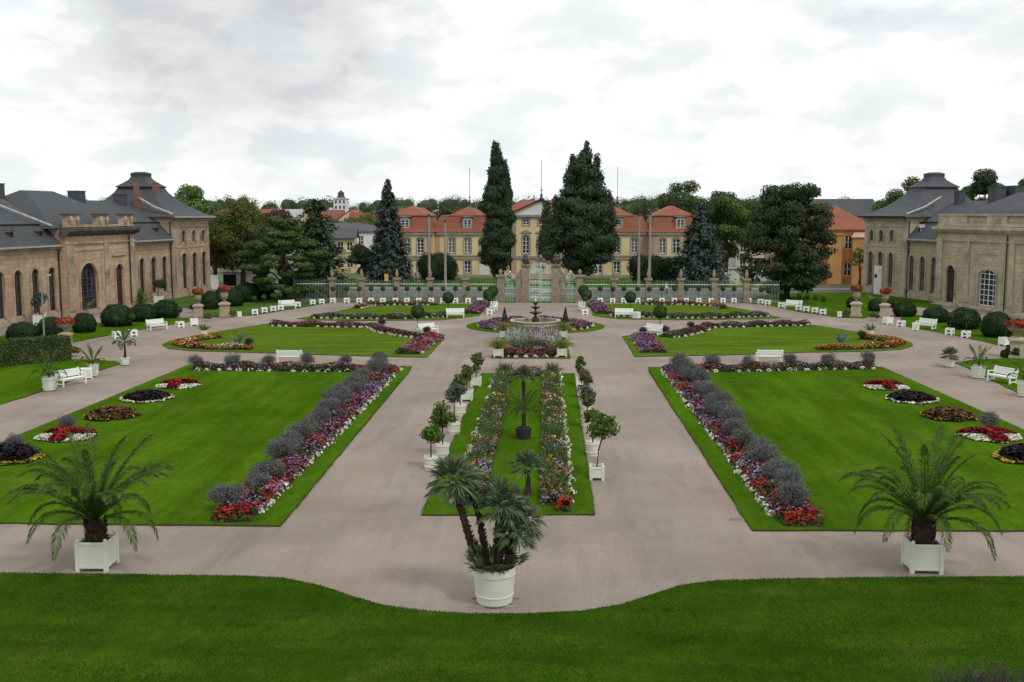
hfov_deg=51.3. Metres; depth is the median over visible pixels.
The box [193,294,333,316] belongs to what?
lawn
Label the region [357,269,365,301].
fence pillar
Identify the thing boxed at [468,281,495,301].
fence panel
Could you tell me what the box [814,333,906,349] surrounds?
flower bed
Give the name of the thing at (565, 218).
overhead wire
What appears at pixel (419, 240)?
window
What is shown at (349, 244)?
window
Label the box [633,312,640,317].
box
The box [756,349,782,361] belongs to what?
bench
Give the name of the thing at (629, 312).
bench
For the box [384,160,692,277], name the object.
palace
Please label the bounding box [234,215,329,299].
cedar tree
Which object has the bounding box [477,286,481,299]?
planter tree
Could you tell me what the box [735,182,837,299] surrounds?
deciduous tree
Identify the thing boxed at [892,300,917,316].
clipped bush
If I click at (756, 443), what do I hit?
grey shrub
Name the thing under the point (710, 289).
planter tree
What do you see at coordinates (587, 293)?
ball tree
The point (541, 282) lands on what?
gate
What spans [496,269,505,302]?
fence pillar
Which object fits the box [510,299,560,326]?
fountain
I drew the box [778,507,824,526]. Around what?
flower bed
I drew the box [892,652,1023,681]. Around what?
twiggy shrub
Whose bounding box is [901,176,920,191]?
deciduous tree
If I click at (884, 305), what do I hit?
flower urn
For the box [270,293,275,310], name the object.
planter tree
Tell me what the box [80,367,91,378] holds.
box
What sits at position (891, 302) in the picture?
clipped bush
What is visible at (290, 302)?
bench
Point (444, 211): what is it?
deciduous tree
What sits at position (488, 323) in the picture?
flower bed
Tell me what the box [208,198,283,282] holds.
deciduous tree
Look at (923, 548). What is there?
potted palm
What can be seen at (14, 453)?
flower bed
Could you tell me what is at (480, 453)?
flower bed
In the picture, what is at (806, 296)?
planter tree
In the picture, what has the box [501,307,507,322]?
cone bush
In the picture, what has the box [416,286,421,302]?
planter tree
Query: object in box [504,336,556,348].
flower bed
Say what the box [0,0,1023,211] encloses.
sky
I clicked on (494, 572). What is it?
potted palm
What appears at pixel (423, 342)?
flower bed
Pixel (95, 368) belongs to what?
potted palm
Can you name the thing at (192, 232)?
window
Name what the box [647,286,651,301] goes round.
planter tree
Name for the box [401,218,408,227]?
window
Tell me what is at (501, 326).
potted grass
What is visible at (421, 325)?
bench
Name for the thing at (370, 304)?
flower bed
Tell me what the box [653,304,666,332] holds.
ball tree
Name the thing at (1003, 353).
clipped bush
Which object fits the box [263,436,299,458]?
grey shrub
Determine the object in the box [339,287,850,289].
pavement
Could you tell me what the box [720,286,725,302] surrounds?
planter tree
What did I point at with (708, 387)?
grey shrub
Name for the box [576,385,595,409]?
potted tree
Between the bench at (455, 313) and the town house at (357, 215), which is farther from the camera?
the town house at (357, 215)
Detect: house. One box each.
[222,209,283,213]
[273,218,377,270]
[285,209,303,221]
[300,208,344,220]
[303,210,328,221]
[324,228,358,272]
[336,207,362,222]
[346,210,378,222]
[728,232,763,271]
[764,199,876,267]
[799,200,865,284]
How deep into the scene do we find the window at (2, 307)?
93.99 m
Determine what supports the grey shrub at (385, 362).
in the flower bed at (264, 497)
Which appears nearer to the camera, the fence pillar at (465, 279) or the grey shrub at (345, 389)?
the grey shrub at (345, 389)
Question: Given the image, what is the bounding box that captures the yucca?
[541,360,566,370]
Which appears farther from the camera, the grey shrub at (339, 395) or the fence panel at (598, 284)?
the fence panel at (598, 284)
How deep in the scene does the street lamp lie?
82.56 m
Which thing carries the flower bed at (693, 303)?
on the lawn at (694, 309)
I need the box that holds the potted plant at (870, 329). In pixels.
[863,322,875,333]
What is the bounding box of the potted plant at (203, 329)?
[196,322,210,335]
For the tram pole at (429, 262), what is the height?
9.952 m
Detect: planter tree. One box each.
[112,315,121,338]
[128,314,137,336]
[175,306,184,327]
[251,296,257,314]
[261,294,267,312]
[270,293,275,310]
[277,292,283,309]
[294,290,300,306]
[309,288,315,304]
[318,287,324,303]
[330,286,335,302]
[344,286,349,302]
[356,286,361,302]
[368,286,373,300]
[380,286,385,301]
[392,286,397,299]
[404,286,409,301]
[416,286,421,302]
[429,286,433,302]
[440,286,444,302]
[453,286,457,302]
[465,286,470,302]
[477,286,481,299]
[487,296,492,314]
[582,296,587,314]
[597,286,602,301]
[610,286,614,302]
[621,286,625,302]
[635,286,639,302]
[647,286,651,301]
[659,286,664,301]
[671,286,676,301]
[683,286,688,300]
[696,286,700,301]
[708,286,713,301]
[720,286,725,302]
[731,286,736,302]
[758,287,763,303]
[765,288,770,304]
[778,290,784,307]
[795,293,801,310]
[803,293,809,311]
[812,295,818,312]
[820,296,826,314]
[896,306,905,326]
[945,312,954,334]
[961,314,970,337]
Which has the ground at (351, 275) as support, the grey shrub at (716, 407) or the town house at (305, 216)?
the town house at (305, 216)
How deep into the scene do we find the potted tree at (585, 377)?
57.43 m
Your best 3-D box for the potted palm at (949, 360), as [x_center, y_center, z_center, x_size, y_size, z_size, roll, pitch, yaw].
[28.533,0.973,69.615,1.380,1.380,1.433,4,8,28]
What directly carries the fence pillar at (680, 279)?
on the verge
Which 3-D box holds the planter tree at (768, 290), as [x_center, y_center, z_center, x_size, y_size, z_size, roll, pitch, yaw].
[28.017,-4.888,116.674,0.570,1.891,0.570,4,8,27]
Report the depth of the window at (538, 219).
164.15 m
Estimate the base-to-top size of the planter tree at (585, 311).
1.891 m
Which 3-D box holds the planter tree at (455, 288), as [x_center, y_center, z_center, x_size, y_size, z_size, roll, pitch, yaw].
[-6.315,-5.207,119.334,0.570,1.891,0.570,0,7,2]
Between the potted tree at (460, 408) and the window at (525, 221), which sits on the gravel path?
the potted tree at (460, 408)
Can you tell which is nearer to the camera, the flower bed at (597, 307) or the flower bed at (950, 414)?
the flower bed at (950, 414)
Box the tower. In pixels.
[329,190,348,212]
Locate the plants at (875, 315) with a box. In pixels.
[869,312,879,318]
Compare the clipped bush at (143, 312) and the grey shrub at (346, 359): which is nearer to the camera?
the grey shrub at (346, 359)
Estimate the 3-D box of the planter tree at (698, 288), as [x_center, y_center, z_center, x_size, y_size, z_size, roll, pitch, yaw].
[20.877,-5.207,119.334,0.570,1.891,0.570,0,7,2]
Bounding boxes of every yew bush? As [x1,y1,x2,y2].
[416,252,458,283]
[626,254,665,283]
[659,256,679,283]
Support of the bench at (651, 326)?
on the lawn at (753, 340)
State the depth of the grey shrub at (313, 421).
47.67 m
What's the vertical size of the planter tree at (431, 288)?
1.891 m
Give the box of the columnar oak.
[476,140,516,283]
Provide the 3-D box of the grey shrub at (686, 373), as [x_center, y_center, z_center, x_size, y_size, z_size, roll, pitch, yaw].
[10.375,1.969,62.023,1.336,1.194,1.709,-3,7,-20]
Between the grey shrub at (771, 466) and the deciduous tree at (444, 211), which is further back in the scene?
the deciduous tree at (444, 211)
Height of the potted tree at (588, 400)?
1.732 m
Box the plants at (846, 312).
[842,309,850,314]
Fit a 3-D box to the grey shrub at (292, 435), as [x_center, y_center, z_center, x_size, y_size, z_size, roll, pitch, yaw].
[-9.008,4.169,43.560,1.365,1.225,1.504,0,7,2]
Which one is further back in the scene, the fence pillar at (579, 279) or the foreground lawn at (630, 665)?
the fence pillar at (579, 279)
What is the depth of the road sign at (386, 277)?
142.99 m
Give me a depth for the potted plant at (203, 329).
86.48 m
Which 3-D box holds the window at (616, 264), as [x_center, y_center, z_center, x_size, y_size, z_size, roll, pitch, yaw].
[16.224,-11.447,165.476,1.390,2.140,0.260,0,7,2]
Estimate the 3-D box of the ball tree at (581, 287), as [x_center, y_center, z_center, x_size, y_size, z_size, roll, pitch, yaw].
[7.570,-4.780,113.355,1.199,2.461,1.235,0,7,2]
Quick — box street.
[211,289,895,297]
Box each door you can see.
[479,264,488,274]
[592,264,598,274]
[731,271,736,282]
[943,264,955,302]
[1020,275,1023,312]
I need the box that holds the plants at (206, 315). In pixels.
[203,312,211,318]
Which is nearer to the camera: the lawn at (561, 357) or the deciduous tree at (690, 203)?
the lawn at (561, 357)
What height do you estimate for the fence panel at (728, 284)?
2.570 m
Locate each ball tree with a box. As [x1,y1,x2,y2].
[411,304,424,332]
[442,291,453,310]
[483,289,493,312]
[488,285,498,307]
[578,284,587,305]
[580,289,591,312]
[624,291,635,310]
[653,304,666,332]
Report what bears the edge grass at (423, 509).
on the gravel path
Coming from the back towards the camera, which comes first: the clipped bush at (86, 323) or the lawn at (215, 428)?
the clipped bush at (86, 323)
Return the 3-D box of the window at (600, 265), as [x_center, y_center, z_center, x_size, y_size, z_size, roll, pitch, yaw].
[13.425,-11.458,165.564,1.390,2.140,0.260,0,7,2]
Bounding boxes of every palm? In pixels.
[0,421,175,571]
[27,348,69,390]
[76,343,104,375]
[111,327,135,364]
[424,453,548,607]
[498,387,545,439]
[507,448,548,495]
[509,364,537,403]
[837,424,1010,574]
[938,346,958,366]
[963,344,996,377]
[1007,357,1023,395]
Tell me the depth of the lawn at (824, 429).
46.55 m
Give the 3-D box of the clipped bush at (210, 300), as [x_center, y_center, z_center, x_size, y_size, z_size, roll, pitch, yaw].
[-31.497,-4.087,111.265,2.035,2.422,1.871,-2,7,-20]
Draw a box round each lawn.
[0,318,189,341]
[0,359,119,404]
[0,364,410,526]
[0,573,1023,681]
[162,323,444,357]
[169,293,203,307]
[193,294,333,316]
[297,304,482,320]
[340,278,759,287]
[422,373,594,515]
[466,322,604,332]
[491,337,570,358]
[591,304,780,319]
[622,324,912,356]
[649,367,1023,531]
[751,292,879,317]
[870,294,941,307]
[902,315,1023,346]
[955,358,1023,396]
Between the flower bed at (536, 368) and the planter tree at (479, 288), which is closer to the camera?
the flower bed at (536, 368)
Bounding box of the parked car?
[753,273,771,282]
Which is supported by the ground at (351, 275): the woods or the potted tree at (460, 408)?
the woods
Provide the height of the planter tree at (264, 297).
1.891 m
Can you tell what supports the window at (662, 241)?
in the palace
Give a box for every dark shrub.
[244,337,253,344]
[378,318,386,324]
[422,325,430,332]
[638,327,647,333]
[662,325,669,332]
[687,321,694,327]
[857,330,866,339]
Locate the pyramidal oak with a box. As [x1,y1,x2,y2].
[536,140,619,275]
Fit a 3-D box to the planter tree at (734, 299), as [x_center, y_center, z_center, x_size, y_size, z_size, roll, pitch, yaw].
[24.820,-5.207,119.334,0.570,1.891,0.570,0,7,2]
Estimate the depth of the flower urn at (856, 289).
103.05 m
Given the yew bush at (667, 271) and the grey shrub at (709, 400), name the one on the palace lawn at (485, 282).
the yew bush at (667, 271)
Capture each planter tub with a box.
[190,318,197,325]
[882,317,892,323]
[998,321,1008,345]
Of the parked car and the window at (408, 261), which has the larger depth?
the window at (408, 261)
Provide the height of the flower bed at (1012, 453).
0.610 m
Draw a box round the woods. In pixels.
[65,193,885,217]
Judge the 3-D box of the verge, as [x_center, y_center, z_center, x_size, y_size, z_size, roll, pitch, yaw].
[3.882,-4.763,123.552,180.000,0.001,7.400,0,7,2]
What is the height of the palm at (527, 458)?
1.788 m
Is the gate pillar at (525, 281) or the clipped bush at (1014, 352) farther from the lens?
the gate pillar at (525, 281)
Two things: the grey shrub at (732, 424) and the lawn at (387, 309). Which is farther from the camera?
the lawn at (387, 309)
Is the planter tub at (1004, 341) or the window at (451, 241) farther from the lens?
the window at (451, 241)
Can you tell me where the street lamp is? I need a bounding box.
[40,274,51,335]
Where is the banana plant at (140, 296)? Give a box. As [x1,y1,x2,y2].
[137,289,152,302]
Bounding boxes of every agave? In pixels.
[228,331,244,342]
[833,332,851,342]
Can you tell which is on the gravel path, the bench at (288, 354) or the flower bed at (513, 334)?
the bench at (288, 354)
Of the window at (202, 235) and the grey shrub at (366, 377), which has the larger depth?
the window at (202, 235)
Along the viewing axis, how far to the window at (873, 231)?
134.04 m
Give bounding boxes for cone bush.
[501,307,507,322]
[562,307,568,323]
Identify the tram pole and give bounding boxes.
[428,213,430,276]
[444,219,446,287]
[637,213,640,286]
[648,212,651,277]
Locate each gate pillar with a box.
[520,254,529,302]
[551,254,560,302]
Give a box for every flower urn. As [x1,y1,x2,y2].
[54,317,76,345]
[191,288,203,317]
[217,285,230,316]
[850,284,863,316]
[879,287,891,316]
[1004,318,1023,357]
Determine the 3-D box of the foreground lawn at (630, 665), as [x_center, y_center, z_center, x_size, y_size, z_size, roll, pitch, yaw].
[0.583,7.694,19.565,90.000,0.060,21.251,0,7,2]
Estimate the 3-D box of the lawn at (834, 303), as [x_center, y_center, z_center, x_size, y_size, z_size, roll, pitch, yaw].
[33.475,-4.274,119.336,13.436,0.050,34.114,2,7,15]
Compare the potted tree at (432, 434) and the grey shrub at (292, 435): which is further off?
the grey shrub at (292, 435)
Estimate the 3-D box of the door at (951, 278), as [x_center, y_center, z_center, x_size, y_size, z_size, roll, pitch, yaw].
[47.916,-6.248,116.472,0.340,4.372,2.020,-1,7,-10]
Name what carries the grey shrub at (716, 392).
on the flower bed at (762, 488)
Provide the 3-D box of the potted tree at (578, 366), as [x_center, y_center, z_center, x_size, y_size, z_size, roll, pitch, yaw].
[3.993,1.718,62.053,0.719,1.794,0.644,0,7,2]
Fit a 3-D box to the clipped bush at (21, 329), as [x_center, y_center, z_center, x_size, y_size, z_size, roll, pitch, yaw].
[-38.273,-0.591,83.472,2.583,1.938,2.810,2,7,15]
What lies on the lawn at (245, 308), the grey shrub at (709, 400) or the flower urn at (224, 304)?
the flower urn at (224, 304)
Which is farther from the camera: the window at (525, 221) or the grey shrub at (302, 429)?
the window at (525, 221)
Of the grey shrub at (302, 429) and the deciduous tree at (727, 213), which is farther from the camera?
the deciduous tree at (727, 213)
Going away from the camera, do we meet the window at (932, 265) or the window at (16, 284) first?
the window at (16, 284)
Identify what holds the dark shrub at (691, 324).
on the lawn at (753, 340)
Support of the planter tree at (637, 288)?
on the gravel path
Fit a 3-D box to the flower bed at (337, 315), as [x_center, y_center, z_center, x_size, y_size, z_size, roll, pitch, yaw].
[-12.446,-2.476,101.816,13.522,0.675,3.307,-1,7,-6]
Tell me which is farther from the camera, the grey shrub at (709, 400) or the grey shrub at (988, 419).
the grey shrub at (709, 400)
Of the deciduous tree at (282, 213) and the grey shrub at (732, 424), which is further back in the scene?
the deciduous tree at (282, 213)
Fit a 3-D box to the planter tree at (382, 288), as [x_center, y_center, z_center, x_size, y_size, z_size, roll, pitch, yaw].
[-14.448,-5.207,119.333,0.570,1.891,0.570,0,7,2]
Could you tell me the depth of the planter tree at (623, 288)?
119.12 m
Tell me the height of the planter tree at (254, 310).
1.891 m
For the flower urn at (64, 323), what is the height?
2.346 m
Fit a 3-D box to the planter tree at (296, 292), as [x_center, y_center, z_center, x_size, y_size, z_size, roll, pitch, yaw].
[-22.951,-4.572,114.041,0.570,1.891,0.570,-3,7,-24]
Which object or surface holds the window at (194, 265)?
in the orangery at (124, 242)
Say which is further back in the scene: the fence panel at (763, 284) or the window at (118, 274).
the fence panel at (763, 284)
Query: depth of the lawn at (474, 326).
92.55 m
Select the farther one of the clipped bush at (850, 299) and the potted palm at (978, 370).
the clipped bush at (850, 299)
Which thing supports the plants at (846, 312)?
on the lawn at (834, 303)
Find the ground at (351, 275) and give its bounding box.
[210,212,862,302]
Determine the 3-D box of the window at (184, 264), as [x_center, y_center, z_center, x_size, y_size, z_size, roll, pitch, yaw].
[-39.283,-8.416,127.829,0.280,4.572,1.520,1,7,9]
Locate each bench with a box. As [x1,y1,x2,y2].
[54,367,86,386]
[145,318,167,330]
[276,350,302,362]
[278,299,295,307]
[418,322,438,332]
[446,308,464,317]
[615,308,632,317]
[643,322,662,335]
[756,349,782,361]
[784,299,802,308]
[916,317,937,329]
[987,365,1018,383]
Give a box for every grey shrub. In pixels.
[5,431,25,443]
[56,414,77,427]
[186,354,203,366]
[204,483,248,505]
[223,352,241,365]
[244,469,271,487]
[247,458,285,478]
[258,354,276,364]
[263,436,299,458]
[279,429,305,449]
[285,421,317,438]
[297,413,326,433]
[299,350,314,364]
[308,407,330,427]
[315,397,341,413]
[319,390,348,408]
[327,382,351,401]
[338,354,352,364]
[339,374,368,386]
[341,379,362,394]
[347,370,370,382]
[353,367,371,375]
[365,357,384,373]
[366,356,392,369]
[371,351,388,360]
[668,352,688,368]
[673,357,693,369]
[675,362,699,373]
[680,366,696,381]
[690,379,718,392]
[691,365,712,382]
[698,379,722,395]
[698,390,737,411]
[700,390,724,402]
[703,352,721,364]
[707,400,732,416]
[717,404,746,424]
[718,416,747,433]
[730,426,756,447]
[742,354,754,365]
[743,434,776,456]
[744,441,781,462]
[758,455,801,478]
[772,466,803,486]
[775,477,811,506]
[782,352,797,365]
[820,352,836,364]
[859,351,875,364]
[977,410,1002,426]
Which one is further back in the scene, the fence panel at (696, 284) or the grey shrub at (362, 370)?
the fence panel at (696, 284)
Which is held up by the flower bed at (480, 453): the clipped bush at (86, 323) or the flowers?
the flowers
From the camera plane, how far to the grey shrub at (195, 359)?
68.17 m
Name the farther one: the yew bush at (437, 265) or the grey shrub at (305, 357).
the yew bush at (437, 265)
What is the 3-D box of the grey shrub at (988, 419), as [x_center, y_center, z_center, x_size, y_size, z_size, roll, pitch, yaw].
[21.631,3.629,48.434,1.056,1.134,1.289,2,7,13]
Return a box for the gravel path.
[0,302,1023,612]
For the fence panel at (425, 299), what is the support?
on the verge
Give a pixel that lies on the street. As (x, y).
(477, 293)
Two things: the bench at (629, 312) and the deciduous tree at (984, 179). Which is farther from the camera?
the deciduous tree at (984, 179)
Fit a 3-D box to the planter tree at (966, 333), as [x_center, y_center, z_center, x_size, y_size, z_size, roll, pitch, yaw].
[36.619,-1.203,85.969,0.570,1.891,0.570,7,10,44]
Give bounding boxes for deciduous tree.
[173,183,218,214]
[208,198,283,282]
[208,213,222,274]
[257,209,300,274]
[327,218,339,222]
[339,216,368,223]
[347,243,376,281]
[350,211,382,225]
[432,202,465,220]
[614,204,632,213]
[628,199,656,221]
[657,193,676,208]
[665,180,717,226]
[702,190,742,263]
[708,195,751,271]
[733,202,764,230]
[735,182,837,299]
[849,247,863,284]
[869,188,905,211]
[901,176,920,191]
[960,185,977,200]
[968,168,1004,200]
[1017,177,1023,184]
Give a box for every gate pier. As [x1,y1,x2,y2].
[515,270,521,302]
[560,269,565,302]
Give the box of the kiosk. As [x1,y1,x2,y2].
[728,267,742,283]
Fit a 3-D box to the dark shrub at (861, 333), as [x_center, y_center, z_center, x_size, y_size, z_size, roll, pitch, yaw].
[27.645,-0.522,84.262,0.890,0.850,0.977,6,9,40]
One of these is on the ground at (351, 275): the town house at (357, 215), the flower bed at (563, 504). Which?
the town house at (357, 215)
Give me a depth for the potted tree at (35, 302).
96.67 m
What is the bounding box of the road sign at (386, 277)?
[384,274,388,287]
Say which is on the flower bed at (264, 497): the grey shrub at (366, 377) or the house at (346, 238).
the grey shrub at (366, 377)
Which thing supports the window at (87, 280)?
in the orangery at (124, 242)
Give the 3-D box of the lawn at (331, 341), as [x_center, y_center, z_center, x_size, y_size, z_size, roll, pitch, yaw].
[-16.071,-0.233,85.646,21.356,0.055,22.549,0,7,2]
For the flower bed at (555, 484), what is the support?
on the lawn at (509, 444)
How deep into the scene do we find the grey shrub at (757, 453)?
41.33 m
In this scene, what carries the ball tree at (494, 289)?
on the gravel path
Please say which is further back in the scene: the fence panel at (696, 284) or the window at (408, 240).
the window at (408, 240)
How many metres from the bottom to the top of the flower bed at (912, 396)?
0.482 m
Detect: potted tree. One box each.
[30,291,47,323]
[152,279,166,302]
[419,423,444,470]
[427,400,458,457]
[444,381,465,434]
[452,374,468,415]
[460,364,473,401]
[470,352,484,386]
[575,356,586,386]
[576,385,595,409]
[578,369,593,394]
[581,392,595,428]
[581,408,602,456]
[586,412,620,480]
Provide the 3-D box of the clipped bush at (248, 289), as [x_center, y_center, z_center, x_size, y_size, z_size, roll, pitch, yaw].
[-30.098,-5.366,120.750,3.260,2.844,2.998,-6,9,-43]
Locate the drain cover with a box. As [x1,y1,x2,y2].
[726,518,744,520]
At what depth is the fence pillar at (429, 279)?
119.98 m
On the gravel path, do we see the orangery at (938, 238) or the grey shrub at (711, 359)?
the orangery at (938, 238)
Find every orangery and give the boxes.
[0,172,215,327]
[858,172,1023,317]
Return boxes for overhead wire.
[438,215,634,218]
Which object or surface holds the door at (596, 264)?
in the palace
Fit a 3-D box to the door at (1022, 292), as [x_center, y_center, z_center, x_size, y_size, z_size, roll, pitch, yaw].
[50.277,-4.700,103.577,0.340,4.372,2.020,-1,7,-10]
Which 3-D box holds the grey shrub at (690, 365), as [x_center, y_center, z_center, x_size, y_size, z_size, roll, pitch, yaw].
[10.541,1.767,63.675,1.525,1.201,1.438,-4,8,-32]
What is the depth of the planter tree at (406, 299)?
119.12 m
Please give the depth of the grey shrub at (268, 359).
68.21 m
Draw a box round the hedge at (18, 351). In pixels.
[0,334,73,366]
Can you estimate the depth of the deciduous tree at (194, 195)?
175.87 m
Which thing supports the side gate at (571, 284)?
attached to the fence pillar at (579, 279)
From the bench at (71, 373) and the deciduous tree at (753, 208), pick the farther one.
the deciduous tree at (753, 208)
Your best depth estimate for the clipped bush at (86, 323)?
89.12 m
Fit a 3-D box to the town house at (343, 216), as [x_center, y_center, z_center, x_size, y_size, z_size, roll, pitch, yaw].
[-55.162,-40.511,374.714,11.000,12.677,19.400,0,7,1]
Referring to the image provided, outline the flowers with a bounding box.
[492,360,515,370]
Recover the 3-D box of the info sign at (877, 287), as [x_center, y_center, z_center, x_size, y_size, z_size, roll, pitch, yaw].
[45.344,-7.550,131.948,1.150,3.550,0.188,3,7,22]
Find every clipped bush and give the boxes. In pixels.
[5,321,42,338]
[37,316,63,335]
[72,312,96,332]
[100,303,134,326]
[130,303,157,321]
[152,299,178,318]
[200,290,219,309]
[215,289,228,306]
[228,287,244,306]
[234,281,260,301]
[256,284,274,299]
[846,296,858,307]
[867,298,880,311]
[886,299,895,307]
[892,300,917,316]
[922,306,949,322]
[946,307,981,329]
[980,311,1013,337]
[1000,350,1006,357]
[1005,344,1019,356]
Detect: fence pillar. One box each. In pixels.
[327,269,336,301]
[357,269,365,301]
[393,269,400,300]
[426,269,433,301]
[461,269,468,302]
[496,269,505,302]
[575,269,584,302]
[610,269,617,302]
[644,269,652,300]
[677,270,684,299]
[710,269,718,302]
[742,270,750,302]
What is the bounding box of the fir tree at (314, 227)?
[275,199,357,297]
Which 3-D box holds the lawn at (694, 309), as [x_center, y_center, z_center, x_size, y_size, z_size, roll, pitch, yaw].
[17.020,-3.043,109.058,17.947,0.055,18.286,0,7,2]
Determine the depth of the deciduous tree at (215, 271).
150.42 m
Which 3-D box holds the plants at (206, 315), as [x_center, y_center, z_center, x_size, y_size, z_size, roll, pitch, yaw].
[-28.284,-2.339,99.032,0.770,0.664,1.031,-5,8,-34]
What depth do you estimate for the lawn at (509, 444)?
46.15 m
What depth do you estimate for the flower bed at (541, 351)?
74.50 m
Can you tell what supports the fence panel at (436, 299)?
on the verge
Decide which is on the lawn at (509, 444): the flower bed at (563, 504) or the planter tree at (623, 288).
the flower bed at (563, 504)
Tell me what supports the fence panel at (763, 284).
on the lawn at (834, 303)
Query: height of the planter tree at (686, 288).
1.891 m
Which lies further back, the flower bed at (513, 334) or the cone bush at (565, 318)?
the cone bush at (565, 318)
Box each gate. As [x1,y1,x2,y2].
[505,271,514,300]
[529,254,551,301]
[566,271,575,301]
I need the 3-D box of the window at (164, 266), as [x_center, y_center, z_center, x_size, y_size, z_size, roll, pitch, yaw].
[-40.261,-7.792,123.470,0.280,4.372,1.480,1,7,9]
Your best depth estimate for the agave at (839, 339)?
81.42 m
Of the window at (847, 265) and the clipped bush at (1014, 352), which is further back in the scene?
the window at (847, 265)
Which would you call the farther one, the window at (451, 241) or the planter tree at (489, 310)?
the window at (451, 241)
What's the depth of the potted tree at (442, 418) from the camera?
43.82 m
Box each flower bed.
[0,442,44,464]
[34,426,98,442]
[82,405,142,420]
[120,389,175,402]
[155,378,201,388]
[172,333,254,349]
[192,360,365,371]
[210,502,256,522]
[216,363,402,514]
[269,319,422,337]
[310,310,451,318]
[353,300,438,308]
[395,331,445,353]
[447,362,515,504]
[462,300,489,313]
[477,315,531,329]
[500,325,561,343]
[503,344,560,356]
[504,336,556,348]
[509,327,557,334]
[513,365,542,375]
[536,364,576,505]
[538,315,594,330]
[556,496,572,511]
[587,299,612,313]
[609,310,769,318]
[629,331,667,352]
[642,300,727,308]
[660,319,810,337]
[660,364,820,517]
[697,359,876,372]
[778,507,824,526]
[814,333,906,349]
[862,379,909,389]
[885,390,939,403]
[920,406,979,421]
[954,426,1022,443]
[991,443,1023,463]
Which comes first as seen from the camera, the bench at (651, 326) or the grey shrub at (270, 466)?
the grey shrub at (270, 466)
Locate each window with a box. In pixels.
[0,270,7,319]
[12,268,25,318]
[30,267,41,315]
[46,266,58,312]
[79,261,99,311]
[114,262,125,304]
[138,257,146,294]
[150,256,157,294]
[161,255,168,292]
[180,229,186,243]
[181,252,188,289]
[190,229,196,242]
[191,251,198,288]
[200,228,205,241]
[200,250,207,286]
[347,242,352,249]
[359,236,362,244]
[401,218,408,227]
[403,261,411,274]
[404,237,411,253]
[416,237,423,253]
[447,237,455,253]
[463,237,471,253]
[463,260,471,273]
[464,218,470,226]
[521,234,530,254]
[521,260,530,274]
[522,218,529,225]
[536,260,545,273]
[537,218,542,225]
[599,261,602,273]
[612,260,620,273]
[614,237,620,253]
[630,237,637,253]
[658,237,666,254]
[672,237,680,254]
[676,218,683,227]
[740,244,745,251]
[844,262,850,275]
[845,236,851,248]
[866,250,873,286]
[868,228,874,241]
[876,250,883,287]
[878,228,884,242]
[886,251,894,288]
[888,229,894,242]
[907,254,915,291]
[917,255,926,292]
[929,256,935,293]
[975,268,997,308]
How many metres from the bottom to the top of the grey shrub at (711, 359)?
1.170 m
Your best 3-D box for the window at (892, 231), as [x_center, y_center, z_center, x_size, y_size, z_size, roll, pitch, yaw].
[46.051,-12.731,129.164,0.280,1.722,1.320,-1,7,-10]
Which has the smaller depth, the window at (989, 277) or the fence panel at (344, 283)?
the window at (989, 277)
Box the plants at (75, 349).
[71,346,79,353]
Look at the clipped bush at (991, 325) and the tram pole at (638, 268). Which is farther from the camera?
the tram pole at (638, 268)
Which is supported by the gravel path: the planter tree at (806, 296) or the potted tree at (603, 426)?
the potted tree at (603, 426)
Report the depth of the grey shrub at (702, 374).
60.20 m
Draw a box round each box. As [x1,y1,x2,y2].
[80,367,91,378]
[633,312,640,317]
[912,323,918,330]
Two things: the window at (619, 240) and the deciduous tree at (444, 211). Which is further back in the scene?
the deciduous tree at (444, 211)
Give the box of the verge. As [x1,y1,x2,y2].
[166,297,882,302]
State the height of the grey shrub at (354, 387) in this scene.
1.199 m
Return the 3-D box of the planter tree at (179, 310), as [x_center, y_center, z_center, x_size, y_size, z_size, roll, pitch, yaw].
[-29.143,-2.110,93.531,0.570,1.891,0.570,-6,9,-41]
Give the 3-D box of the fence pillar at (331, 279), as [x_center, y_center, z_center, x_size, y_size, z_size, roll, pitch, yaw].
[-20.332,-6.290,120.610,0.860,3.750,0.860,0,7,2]
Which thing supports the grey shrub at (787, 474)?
in the flower bed at (762, 488)
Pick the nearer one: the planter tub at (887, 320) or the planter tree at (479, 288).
the planter tub at (887, 320)
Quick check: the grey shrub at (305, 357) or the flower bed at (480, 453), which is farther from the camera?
the grey shrub at (305, 357)
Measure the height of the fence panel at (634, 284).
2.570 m
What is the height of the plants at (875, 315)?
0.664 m
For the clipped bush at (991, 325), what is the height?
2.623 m
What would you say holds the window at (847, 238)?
in the house at (847, 229)
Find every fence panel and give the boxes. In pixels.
[295,279,328,301]
[335,280,358,301]
[365,279,392,301]
[400,279,426,301]
[433,280,461,301]
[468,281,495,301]
[584,280,610,302]
[617,280,644,302]
[651,280,677,302]
[684,280,710,302]
[717,280,742,302]
[749,280,778,302]
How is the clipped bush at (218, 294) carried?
on the lawn at (245, 308)
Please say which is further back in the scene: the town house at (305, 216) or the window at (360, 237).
the town house at (305, 216)
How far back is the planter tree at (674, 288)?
119.14 m
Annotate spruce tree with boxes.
[364,178,423,285]
[662,203,735,288]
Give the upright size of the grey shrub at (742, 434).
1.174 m
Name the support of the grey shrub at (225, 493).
on the flower bed at (264, 497)
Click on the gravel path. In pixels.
(356, 524)
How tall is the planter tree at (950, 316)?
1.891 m
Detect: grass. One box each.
[2,364,1023,531]
[484,336,514,356]
[492,320,517,337]
[546,337,577,356]
[549,321,578,336]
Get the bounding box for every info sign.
[210,275,218,288]
[873,265,881,293]
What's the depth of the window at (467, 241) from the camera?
165.84 m
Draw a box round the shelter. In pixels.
[221,271,254,287]
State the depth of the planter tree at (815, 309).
106.97 m
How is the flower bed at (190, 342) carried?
on the lawn at (331, 341)
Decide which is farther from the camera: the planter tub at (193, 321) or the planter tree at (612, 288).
the planter tree at (612, 288)

